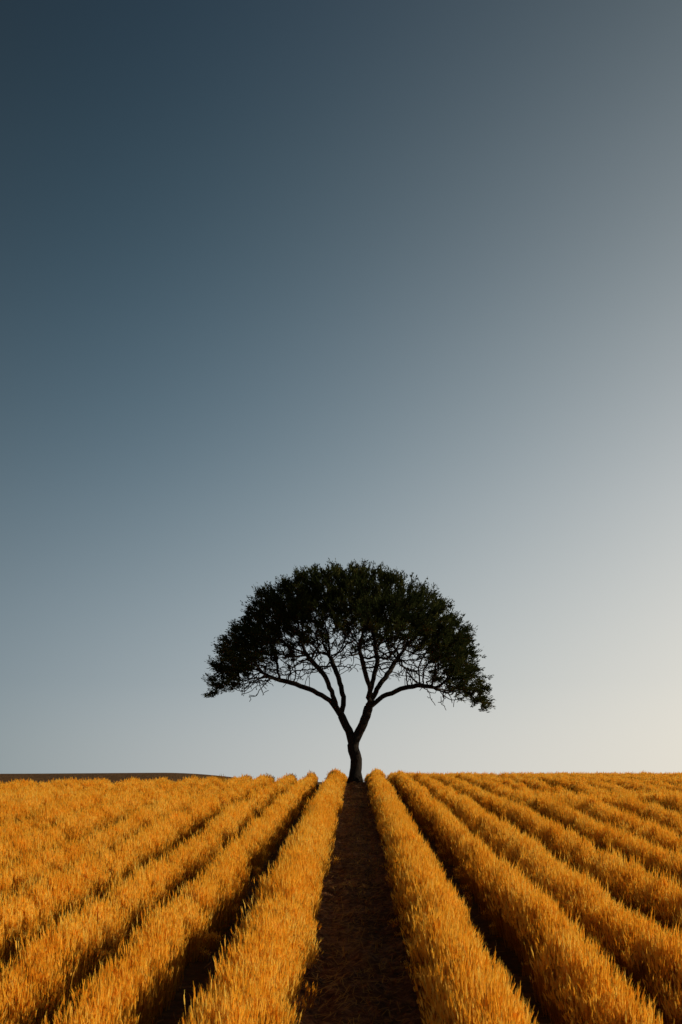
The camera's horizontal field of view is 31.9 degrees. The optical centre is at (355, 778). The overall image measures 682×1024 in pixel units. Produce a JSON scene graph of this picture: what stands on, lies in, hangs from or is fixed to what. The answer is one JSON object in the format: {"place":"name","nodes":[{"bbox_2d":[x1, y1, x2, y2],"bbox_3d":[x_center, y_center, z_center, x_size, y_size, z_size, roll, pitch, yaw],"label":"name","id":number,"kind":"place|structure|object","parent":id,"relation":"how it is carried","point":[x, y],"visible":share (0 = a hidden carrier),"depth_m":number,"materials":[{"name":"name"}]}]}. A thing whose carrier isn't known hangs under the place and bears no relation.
{"place":"outdoors","nodes":[
{"label":"outdoors","id":0,"kind":"place"},
{"bbox_2d":[0,773,656,1023],"bbox_3d":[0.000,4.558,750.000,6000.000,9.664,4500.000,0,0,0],"label":"field ground","id":1,"kind":"structure","parent":0,"point":[196,973],"depth_m":13.43,"materials":[{"name":"soil"}]},
{"bbox_2d":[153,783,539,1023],"bbox_3d":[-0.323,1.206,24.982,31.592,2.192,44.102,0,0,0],"label":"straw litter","id":2,"kind":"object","parent":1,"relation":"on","point":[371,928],"visible":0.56,"depth_m":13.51,"materials":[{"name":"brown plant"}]},
{"bbox_2d":[201,558,496,782],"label":"acacia tree","id":3,"kind":"object","parent":1,"relation":"on","point":[374,608],"visible":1,"depth_m":46.44,"materials":[{"name":"green plant"}]},
{"bbox_2d":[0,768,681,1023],"bbox_3d":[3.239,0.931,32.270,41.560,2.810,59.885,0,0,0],"label":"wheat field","id":4,"kind":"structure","parent":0,"point":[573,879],"depth_m":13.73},
{"bbox_2d":[0,0,681,781],"label":"sky","id":5,"kind":"structure","parent":0,"point":[285,285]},
{"bbox_2d":[290,781,429,1023],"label":"dirt path","id":6,"kind":"structure","parent":0,"point":[412,1016],"depth_m":12.94,"materials":[{"name":"soil"}]}
]}

